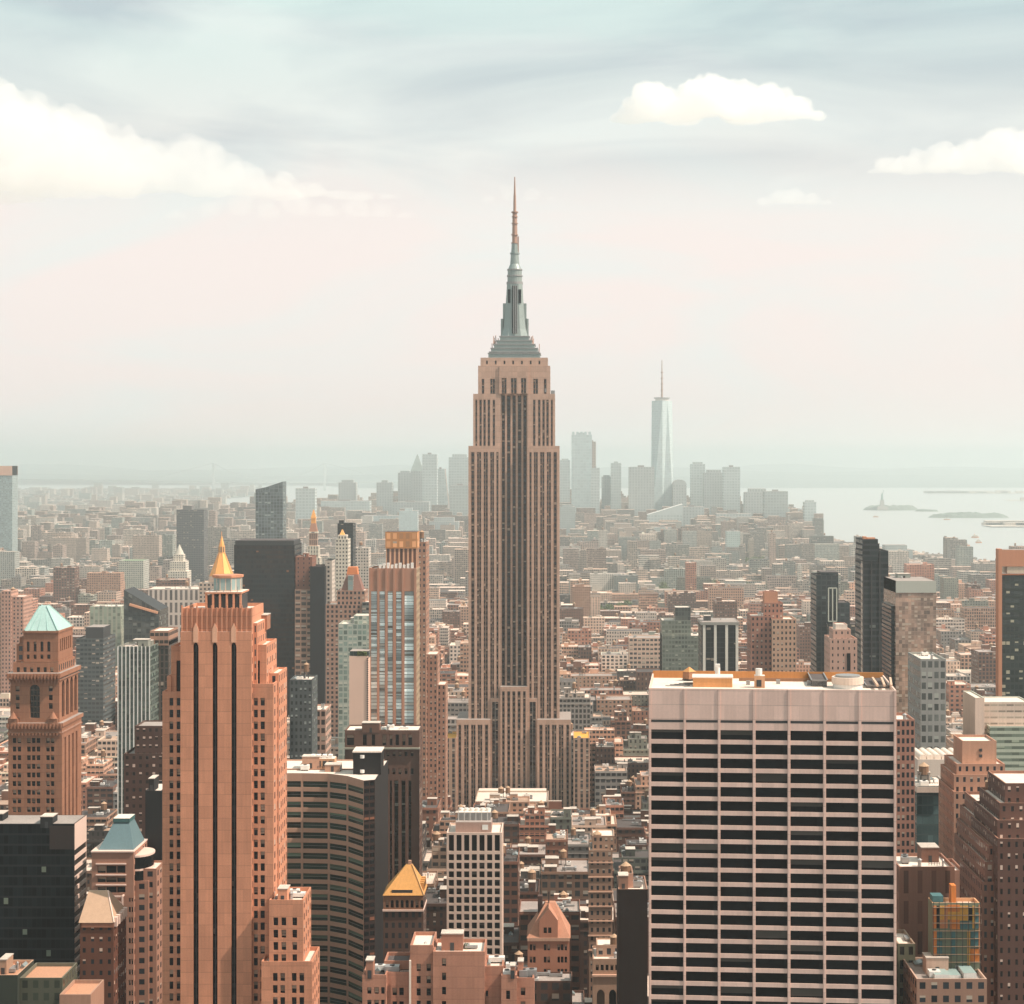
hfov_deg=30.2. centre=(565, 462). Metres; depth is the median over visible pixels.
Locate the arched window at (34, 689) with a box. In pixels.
[30,685,39,717]
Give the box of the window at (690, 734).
[686,730,717,739]
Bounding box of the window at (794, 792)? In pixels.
[790,788,822,797]
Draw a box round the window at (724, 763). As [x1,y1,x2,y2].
[720,759,752,768]
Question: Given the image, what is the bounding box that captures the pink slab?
[349,649,370,724]
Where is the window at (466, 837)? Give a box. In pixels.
[464,835,468,850]
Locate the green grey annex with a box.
[908,651,945,748]
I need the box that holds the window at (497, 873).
[495,871,499,876]
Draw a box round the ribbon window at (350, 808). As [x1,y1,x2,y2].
[348,805,362,814]
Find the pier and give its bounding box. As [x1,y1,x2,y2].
[986,525,1023,525]
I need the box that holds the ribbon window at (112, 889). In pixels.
[107,887,116,891]
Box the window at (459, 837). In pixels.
[457,835,461,850]
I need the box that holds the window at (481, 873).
[479,871,483,876]
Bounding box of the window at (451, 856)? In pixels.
[449,854,453,859]
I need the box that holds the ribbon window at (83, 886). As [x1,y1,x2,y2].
[75,882,85,895]
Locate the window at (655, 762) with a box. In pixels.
[651,758,682,767]
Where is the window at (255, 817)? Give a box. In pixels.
[254,816,257,823]
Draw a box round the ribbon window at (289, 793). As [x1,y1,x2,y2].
[287,791,300,796]
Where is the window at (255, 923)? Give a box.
[254,922,257,929]
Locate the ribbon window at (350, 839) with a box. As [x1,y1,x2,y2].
[348,836,362,845]
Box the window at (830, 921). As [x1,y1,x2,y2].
[826,917,857,926]
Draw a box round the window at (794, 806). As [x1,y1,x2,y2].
[790,802,822,811]
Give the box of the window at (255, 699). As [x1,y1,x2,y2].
[254,698,257,705]
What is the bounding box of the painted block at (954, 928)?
[928,883,980,971]
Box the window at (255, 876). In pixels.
[254,875,257,882]
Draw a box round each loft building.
[0,710,9,726]
[0,744,7,761]
[0,762,7,783]
[1,579,29,588]
[24,588,44,602]
[28,558,50,567]
[51,557,73,567]
[54,606,70,619]
[67,615,83,626]
[78,592,96,602]
[79,566,103,577]
[81,720,114,733]
[81,734,95,755]
[81,756,87,771]
[81,772,97,808]
[86,749,112,778]
[87,735,116,767]
[87,824,110,847]
[87,858,91,891]
[91,730,116,748]
[96,590,120,600]
[104,767,116,778]
[115,693,116,729]
[139,586,154,594]
[287,715,289,735]
[287,737,337,758]
[422,797,440,838]
[422,821,426,858]
[423,871,437,887]
[426,885,446,938]
[427,831,446,875]
[429,573,442,583]
[429,586,439,598]
[429,598,446,607]
[429,607,447,618]
[432,811,457,842]
[440,670,456,682]
[442,609,460,627]
[448,679,467,697]
[448,683,464,697]
[448,690,467,715]
[448,716,457,730]
[485,801,509,814]
[491,810,519,843]
[503,923,518,965]
[511,836,545,864]
[519,805,549,842]
[520,861,540,893]
[520,869,539,898]
[541,849,587,898]
[550,807,571,832]
[567,662,599,672]
[568,827,590,857]
[571,667,616,690]
[572,808,605,839]
[580,900,612,997]
[583,616,604,633]
[584,726,622,801]
[586,804,616,851]
[590,595,599,615]
[591,702,601,724]
[591,724,609,726]
[594,762,627,806]
[595,738,614,764]
[596,693,631,723]
[598,640,622,660]
[601,650,627,670]
[605,794,623,817]
[610,705,630,742]
[612,846,648,888]
[614,573,637,592]
[615,756,648,779]
[616,664,634,679]
[616,815,648,851]
[618,579,635,592]
[619,676,634,690]
[619,837,648,857]
[623,690,648,705]
[623,732,648,755]
[631,719,648,742]
[632,706,648,723]
[636,611,656,619]
[638,592,657,610]
[650,558,660,569]
[657,612,673,619]
[664,565,684,588]
[665,543,688,555]
[668,553,684,567]
[670,590,695,608]
[686,560,712,575]
[691,615,700,626]
[692,610,712,617]
[699,564,715,578]
[705,557,725,569]
[716,569,742,579]
[724,583,755,595]
[748,601,760,612]
[766,575,796,589]
[783,613,803,620]
[796,576,808,591]
[796,660,810,671]
[801,600,810,614]
[838,581,848,598]
[850,605,854,616]
[934,573,949,591]
[936,627,961,652]
[946,659,959,672]
[946,716,962,724]
[946,723,962,734]
[946,738,952,748]
[949,637,970,651]
[950,566,970,576]
[959,598,987,606]
[966,587,982,598]
[968,573,995,588]
[969,683,995,690]
[973,685,995,695]
[986,579,995,593]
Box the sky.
[0,0,1023,469]
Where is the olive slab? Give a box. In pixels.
[90,603,123,666]
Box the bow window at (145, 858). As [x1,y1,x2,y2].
[135,847,154,880]
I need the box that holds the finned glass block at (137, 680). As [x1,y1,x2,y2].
[117,638,157,814]
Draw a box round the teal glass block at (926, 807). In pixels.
[915,762,940,852]
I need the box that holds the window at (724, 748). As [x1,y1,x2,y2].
[720,744,752,753]
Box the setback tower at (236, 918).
[162,574,319,1003]
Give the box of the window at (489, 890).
[487,888,491,893]
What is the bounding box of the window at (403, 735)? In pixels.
[402,734,404,744]
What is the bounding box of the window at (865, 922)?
[861,918,893,927]
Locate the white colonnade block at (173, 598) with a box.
[148,581,198,642]
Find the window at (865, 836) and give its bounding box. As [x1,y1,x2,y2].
[861,832,893,841]
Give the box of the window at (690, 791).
[686,787,717,796]
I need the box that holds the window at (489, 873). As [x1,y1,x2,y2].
[487,871,491,876]
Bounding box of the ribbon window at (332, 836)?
[330,833,345,840]
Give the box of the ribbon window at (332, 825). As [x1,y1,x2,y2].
[330,823,345,830]
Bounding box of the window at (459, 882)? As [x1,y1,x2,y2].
[457,880,461,885]
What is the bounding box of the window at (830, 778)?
[826,774,857,783]
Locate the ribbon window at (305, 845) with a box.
[303,843,327,848]
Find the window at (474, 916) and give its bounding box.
[472,914,476,919]
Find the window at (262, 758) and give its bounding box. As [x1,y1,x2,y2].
[261,757,264,764]
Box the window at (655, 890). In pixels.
[651,886,682,895]
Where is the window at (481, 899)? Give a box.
[479,897,483,902]
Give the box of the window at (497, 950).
[495,948,499,953]
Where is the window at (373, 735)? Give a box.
[372,734,374,744]
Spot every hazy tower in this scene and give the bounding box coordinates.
[295,487,316,523]
[321,499,370,510]
[338,480,357,500]
[363,514,398,520]
[376,480,392,514]
[392,500,429,514]
[398,471,410,501]
[399,508,418,530]
[411,454,421,501]
[422,453,437,511]
[429,517,458,529]
[438,467,449,507]
[449,454,467,504]
[450,484,467,515]
[560,459,569,501]
[560,504,574,535]
[571,432,591,512]
[591,466,599,513]
[592,440,595,467]
[601,475,610,509]
[610,523,635,536]
[611,461,620,513]
[628,465,653,515]
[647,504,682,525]
[654,525,671,531]
[672,480,686,505]
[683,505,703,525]
[690,462,704,505]
[703,470,721,514]
[715,512,750,517]
[722,465,739,512]
[725,529,739,550]
[743,488,765,515]
[763,490,787,517]
[803,500,815,520]
[882,544,912,558]
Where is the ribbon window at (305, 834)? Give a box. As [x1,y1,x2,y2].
[303,832,327,838]
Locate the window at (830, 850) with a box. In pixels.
[826,846,857,855]
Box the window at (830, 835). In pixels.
[826,831,857,840]
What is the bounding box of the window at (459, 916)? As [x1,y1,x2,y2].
[457,914,461,919]
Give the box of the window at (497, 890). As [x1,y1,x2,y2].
[495,888,499,893]
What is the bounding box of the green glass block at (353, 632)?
[338,613,368,758]
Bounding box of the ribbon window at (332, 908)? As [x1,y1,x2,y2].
[330,905,345,912]
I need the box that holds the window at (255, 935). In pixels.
[254,934,257,941]
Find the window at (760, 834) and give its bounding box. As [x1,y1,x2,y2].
[756,830,786,839]
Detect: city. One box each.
[0,489,1008,1003]
[18,483,1023,524]
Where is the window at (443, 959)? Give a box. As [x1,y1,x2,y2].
[442,958,445,965]
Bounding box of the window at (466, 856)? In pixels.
[464,854,468,859]
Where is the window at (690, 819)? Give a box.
[686,815,717,824]
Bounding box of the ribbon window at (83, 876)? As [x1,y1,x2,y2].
[75,872,85,885]
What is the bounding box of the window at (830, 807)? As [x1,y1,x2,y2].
[826,803,857,812]
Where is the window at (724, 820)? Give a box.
[720,815,752,825]
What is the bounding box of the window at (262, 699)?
[261,698,264,705]
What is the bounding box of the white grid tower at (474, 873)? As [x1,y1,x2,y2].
[447,807,502,954]
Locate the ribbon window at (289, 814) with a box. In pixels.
[287,812,300,817]
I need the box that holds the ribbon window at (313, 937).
[311,935,327,940]
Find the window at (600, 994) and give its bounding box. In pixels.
[597,990,604,1003]
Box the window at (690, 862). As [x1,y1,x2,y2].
[686,858,717,867]
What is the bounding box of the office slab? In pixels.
[649,664,895,1003]
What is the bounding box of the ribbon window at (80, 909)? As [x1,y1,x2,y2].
[75,903,84,916]
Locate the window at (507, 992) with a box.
[506,991,509,998]
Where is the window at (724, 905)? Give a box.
[720,901,752,910]
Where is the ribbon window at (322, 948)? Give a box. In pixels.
[311,945,327,950]
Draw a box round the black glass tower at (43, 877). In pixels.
[0,810,86,979]
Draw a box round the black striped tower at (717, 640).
[697,615,738,670]
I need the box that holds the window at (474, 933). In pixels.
[472,931,476,936]
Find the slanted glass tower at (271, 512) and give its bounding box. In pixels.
[256,481,285,538]
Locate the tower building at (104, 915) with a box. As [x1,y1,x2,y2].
[79,890,127,1003]
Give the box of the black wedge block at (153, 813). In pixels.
[145,775,161,859]
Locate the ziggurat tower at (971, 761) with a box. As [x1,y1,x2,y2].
[939,735,1004,858]
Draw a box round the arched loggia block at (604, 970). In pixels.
[592,934,616,1003]
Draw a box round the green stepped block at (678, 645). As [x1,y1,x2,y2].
[660,605,697,670]
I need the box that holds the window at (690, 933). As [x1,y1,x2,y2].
[686,929,717,938]
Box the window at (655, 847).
[651,843,682,852]
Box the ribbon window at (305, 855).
[303,853,327,858]
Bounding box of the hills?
[0,464,1023,487]
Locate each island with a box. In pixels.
[863,505,917,509]
[916,509,937,511]
[928,512,1008,517]
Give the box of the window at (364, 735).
[363,734,366,744]
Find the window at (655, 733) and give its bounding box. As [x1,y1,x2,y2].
[651,729,682,738]
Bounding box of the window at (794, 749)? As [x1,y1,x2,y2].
[790,745,822,754]
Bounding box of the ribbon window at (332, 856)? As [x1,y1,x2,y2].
[330,854,345,861]
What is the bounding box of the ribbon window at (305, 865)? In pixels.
[303,863,327,868]
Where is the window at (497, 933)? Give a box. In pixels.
[495,931,499,936]
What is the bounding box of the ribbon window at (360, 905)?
[348,898,362,908]
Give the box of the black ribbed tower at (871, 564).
[855,536,887,671]
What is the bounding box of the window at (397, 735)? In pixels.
[396,734,398,744]
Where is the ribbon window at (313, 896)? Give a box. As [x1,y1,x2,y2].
[311,894,327,899]
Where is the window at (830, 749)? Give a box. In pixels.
[826,745,857,754]
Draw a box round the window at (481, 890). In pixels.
[479,888,483,893]
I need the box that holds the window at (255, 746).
[254,745,257,752]
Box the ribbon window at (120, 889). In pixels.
[118,887,124,891]
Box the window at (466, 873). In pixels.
[464,871,468,876]
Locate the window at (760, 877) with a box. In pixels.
[756,873,786,882]
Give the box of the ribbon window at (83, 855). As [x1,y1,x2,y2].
[75,852,85,864]
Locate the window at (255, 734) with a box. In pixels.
[254,733,257,740]
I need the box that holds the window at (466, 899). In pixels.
[464,897,468,902]
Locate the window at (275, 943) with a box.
[274,942,277,949]
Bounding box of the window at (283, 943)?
[282,942,285,949]
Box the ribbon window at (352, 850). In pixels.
[348,846,362,856]
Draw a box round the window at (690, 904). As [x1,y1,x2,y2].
[686,900,717,909]
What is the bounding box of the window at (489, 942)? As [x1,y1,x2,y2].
[487,940,491,945]
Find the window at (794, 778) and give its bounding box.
[790,774,822,783]
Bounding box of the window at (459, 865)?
[457,863,461,868]
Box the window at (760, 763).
[756,759,786,768]
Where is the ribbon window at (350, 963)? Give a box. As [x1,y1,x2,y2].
[348,960,362,971]
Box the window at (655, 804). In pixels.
[651,800,682,809]
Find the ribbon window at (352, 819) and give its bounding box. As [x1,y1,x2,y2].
[348,815,362,825]
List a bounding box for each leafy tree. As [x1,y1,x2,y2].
[601,604,612,608]
[622,599,632,604]
[657,581,666,587]
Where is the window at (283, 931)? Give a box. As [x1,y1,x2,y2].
[282,930,285,937]
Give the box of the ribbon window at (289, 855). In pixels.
[287,853,300,858]
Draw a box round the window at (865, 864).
[861,860,893,869]
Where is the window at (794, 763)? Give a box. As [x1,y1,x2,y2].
[790,759,822,768]
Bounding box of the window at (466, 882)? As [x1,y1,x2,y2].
[464,880,468,885]
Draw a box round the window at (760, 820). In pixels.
[756,816,786,825]
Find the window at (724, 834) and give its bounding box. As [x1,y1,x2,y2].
[720,830,752,839]
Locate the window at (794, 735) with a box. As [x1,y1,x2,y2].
[790,731,822,740]
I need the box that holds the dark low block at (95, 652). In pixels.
[76,625,114,724]
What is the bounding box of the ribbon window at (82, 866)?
[75,862,85,875]
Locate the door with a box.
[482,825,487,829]
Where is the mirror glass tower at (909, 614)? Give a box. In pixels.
[882,573,935,713]
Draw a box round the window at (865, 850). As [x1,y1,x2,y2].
[861,846,893,855]
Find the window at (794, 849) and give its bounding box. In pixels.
[790,845,822,854]
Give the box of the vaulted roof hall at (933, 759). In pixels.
[915,748,952,776]
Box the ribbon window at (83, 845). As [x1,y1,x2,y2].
[75,842,85,854]
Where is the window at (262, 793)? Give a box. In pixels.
[261,792,264,799]
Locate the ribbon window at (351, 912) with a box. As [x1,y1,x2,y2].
[348,908,362,919]
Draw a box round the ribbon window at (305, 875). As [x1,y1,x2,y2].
[303,873,327,879]
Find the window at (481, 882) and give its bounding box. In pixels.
[479,880,483,885]
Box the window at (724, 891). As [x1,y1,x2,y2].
[720,887,752,896]
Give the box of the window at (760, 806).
[756,802,786,811]
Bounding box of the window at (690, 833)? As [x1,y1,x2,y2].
[686,829,717,838]
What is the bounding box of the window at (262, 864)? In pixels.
[261,863,264,870]
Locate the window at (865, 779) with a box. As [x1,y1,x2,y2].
[861,774,893,784]
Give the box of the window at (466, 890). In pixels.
[464,888,468,893]
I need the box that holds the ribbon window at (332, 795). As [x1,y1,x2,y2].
[330,792,345,799]
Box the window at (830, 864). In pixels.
[826,860,857,869]
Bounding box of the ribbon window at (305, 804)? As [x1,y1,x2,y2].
[303,802,327,807]
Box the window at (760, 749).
[756,745,786,754]
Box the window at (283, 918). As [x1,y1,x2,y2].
[282,917,285,924]
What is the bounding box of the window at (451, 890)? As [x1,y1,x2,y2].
[449,888,453,893]
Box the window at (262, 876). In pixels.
[261,875,264,882]
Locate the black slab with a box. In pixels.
[310,559,334,703]
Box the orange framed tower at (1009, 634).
[996,548,1023,698]
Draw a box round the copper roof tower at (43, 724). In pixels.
[6,605,82,814]
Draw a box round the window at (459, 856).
[457,854,461,859]
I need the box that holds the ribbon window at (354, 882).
[348,877,362,887]
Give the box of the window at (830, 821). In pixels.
[826,817,857,826]
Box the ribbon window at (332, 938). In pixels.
[330,936,345,943]
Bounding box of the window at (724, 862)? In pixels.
[720,858,752,867]
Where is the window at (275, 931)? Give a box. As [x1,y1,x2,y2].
[274,930,277,937]
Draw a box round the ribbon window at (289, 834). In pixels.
[287,832,300,837]
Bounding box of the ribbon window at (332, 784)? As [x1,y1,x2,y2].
[330,782,345,789]
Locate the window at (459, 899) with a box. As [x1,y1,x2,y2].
[457,897,461,902]
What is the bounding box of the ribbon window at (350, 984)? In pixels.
[348,981,361,991]
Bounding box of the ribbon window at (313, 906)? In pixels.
[311,904,327,909]
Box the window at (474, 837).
[472,835,476,850]
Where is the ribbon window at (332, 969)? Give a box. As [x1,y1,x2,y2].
[330,967,345,974]
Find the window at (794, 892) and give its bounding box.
[790,888,822,897]
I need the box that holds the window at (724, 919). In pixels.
[720,915,752,924]
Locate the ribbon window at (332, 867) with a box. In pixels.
[330,864,345,871]
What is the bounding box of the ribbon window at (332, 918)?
[330,915,345,923]
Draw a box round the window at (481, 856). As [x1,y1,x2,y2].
[479,854,483,859]
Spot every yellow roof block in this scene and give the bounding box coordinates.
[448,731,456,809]
[573,731,589,807]
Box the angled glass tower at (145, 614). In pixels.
[124,587,167,642]
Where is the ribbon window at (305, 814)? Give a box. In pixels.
[303,812,327,817]
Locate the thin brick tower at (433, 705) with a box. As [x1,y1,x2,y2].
[419,530,447,810]
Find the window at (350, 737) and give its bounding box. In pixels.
[347,734,353,744]
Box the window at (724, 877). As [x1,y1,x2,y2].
[720,872,752,882]
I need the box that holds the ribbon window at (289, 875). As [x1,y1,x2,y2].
[287,873,300,878]
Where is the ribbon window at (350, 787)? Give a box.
[348,784,362,793]
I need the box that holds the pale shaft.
[356,542,370,599]
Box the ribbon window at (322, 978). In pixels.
[320,976,327,981]
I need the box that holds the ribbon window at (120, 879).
[118,877,124,881]
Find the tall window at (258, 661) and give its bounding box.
[258,661,259,683]
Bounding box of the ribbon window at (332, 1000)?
[330,997,345,1003]
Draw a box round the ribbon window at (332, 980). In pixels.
[330,977,345,985]
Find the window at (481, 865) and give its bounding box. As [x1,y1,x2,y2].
[479,863,483,868]
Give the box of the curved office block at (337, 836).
[287,747,387,1003]
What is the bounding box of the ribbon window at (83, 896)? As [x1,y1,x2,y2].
[75,892,85,906]
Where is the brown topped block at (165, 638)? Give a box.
[150,627,177,719]
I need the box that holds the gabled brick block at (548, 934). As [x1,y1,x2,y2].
[527,892,570,971]
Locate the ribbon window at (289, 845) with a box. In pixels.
[287,843,300,847]
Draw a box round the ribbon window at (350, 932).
[348,929,362,940]
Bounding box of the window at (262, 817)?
[261,816,264,823]
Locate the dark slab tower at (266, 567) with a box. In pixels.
[234,539,301,716]
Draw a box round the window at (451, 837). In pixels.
[449,835,453,850]
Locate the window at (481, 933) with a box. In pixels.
[479,931,483,936]
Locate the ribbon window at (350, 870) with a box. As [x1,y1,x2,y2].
[348,867,362,877]
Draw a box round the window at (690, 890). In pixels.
[686,886,717,895]
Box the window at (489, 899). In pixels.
[487,897,491,902]
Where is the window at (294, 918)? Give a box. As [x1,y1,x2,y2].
[293,917,296,924]
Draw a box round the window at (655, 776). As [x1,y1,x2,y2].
[651,772,682,781]
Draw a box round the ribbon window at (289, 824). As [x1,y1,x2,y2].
[287,822,300,827]
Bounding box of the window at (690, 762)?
[686,758,717,767]
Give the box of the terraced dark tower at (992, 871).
[960,771,1023,1003]
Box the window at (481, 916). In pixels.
[479,914,483,919]
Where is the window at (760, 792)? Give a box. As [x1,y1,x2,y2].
[756,787,786,796]
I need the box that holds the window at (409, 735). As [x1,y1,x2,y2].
[408,734,411,744]
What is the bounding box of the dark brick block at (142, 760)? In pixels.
[124,720,161,838]
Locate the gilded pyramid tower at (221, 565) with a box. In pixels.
[199,532,232,602]
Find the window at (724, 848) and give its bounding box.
[720,844,752,853]
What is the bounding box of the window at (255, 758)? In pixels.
[254,757,257,764]
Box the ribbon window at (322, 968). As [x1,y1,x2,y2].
[320,966,327,971]
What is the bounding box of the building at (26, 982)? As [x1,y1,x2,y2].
[0,953,103,1003]
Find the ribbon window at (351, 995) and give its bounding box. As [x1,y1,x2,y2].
[348,991,361,1002]
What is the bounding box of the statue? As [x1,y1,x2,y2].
[876,490,888,509]
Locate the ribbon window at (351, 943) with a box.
[348,939,362,950]
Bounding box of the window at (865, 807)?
[861,803,893,812]
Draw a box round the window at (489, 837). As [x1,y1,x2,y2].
[487,835,491,850]
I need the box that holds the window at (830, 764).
[826,760,857,769]
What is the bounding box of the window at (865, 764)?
[861,760,893,769]
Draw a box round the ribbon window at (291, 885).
[287,884,300,886]
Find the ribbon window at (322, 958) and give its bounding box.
[320,956,327,961]
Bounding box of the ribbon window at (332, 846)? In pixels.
[330,843,345,850]
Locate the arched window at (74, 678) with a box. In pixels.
[74,678,74,710]
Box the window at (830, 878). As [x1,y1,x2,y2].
[826,874,857,883]
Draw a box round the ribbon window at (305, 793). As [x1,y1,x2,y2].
[303,791,327,797]
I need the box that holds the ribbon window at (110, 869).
[107,866,116,872]
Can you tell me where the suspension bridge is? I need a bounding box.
[135,463,397,490]
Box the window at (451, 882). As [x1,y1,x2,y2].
[449,880,453,885]
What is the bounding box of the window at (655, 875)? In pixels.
[651,871,682,880]
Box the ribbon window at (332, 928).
[330,925,345,933]
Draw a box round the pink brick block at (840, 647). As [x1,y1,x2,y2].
[824,622,856,671]
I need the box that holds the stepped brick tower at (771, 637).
[747,591,795,671]
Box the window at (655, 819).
[651,815,682,824]
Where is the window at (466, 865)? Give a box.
[464,863,468,868]
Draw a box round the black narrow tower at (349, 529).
[337,520,355,565]
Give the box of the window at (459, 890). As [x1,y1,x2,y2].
[457,888,461,893]
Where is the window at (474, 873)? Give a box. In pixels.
[472,871,476,876]
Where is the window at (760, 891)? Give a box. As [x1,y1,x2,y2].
[756,887,786,896]
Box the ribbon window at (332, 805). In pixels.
[330,802,345,809]
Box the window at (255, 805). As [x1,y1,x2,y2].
[254,804,257,811]
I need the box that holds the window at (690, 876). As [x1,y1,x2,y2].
[686,872,717,881]
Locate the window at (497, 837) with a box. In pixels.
[495,835,499,850]
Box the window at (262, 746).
[261,745,264,752]
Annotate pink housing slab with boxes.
[0,587,32,692]
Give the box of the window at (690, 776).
[686,772,717,781]
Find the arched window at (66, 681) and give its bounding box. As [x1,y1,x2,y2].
[66,681,66,714]
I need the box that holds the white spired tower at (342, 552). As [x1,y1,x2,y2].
[335,529,350,600]
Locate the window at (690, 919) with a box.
[686,915,717,924]
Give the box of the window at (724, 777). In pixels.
[720,773,752,782]
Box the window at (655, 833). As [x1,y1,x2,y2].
[651,829,682,838]
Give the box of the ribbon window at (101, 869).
[98,866,105,872]
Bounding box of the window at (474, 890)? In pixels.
[472,888,476,893]
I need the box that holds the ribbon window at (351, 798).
[348,795,362,804]
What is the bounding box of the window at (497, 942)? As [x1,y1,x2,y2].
[495,940,499,945]
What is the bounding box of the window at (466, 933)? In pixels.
[464,931,468,936]
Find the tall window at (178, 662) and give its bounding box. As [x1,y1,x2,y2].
[177,661,179,690]
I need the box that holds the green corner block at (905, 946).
[896,929,914,1003]
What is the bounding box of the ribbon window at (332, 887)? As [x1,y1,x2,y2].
[330,884,345,892]
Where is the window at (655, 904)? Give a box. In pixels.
[651,900,682,909]
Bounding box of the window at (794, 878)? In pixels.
[790,874,822,883]
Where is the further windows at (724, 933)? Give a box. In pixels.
[651,929,893,1003]
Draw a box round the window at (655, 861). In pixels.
[651,857,682,866]
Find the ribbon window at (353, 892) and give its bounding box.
[348,888,362,898]
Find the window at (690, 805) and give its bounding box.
[686,801,717,810]
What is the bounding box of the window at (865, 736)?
[861,731,893,741]
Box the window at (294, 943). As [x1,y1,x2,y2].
[293,942,296,949]
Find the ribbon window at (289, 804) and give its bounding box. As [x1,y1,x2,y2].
[287,802,300,806]
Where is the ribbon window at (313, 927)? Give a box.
[311,925,327,930]
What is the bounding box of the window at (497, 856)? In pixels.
[495,854,499,859]
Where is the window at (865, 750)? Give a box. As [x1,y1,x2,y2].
[861,746,893,755]
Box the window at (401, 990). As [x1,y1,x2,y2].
[399,988,403,994]
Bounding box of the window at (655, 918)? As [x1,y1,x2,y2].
[651,914,682,923]
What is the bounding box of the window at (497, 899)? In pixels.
[495,897,499,902]
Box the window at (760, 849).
[756,844,786,854]
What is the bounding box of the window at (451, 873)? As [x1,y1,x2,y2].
[449,871,453,876]
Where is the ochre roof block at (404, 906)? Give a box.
[382,860,426,963]
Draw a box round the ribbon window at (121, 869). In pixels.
[118,866,124,872]
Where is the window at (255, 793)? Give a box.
[254,792,257,799]
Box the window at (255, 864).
[254,863,257,870]
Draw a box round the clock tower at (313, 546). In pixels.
[308,510,321,563]
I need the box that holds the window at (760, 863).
[756,859,786,868]
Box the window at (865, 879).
[861,875,893,884]
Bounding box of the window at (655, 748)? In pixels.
[651,744,682,753]
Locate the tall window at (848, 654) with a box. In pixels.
[847,653,849,670]
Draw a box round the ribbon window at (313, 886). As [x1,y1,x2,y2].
[303,884,327,889]
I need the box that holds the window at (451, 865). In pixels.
[449,863,453,868]
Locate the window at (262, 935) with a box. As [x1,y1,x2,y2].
[261,934,264,941]
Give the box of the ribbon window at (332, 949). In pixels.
[330,946,345,954]
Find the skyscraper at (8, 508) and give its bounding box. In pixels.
[0,466,17,550]
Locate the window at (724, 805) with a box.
[720,801,752,810]
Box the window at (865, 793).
[861,789,893,798]
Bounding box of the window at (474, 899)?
[472,897,476,902]
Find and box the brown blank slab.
[617,861,647,1003]
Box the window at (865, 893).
[861,889,893,898]
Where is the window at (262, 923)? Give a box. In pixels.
[261,922,264,929]
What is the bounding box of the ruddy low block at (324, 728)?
[318,703,330,755]
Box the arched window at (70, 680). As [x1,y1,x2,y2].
[70,680,70,712]
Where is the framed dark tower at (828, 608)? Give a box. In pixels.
[811,571,854,671]
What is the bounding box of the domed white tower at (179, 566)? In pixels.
[168,544,190,585]
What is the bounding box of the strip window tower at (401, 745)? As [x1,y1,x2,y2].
[344,721,421,882]
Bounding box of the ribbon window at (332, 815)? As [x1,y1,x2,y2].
[330,813,345,820]
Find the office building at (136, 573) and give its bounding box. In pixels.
[119,559,148,588]
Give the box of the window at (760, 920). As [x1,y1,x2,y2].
[756,916,786,925]
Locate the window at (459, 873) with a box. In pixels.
[457,871,461,876]
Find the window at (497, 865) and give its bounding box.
[495,863,499,868]
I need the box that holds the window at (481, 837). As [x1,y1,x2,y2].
[479,835,483,850]
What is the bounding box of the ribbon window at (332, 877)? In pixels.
[330,874,345,881]
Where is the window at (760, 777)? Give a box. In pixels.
[756,773,786,782]
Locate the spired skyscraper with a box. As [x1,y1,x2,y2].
[456,177,570,809]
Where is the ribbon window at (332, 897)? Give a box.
[330,895,345,902]
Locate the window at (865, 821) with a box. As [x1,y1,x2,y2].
[861,817,893,827]

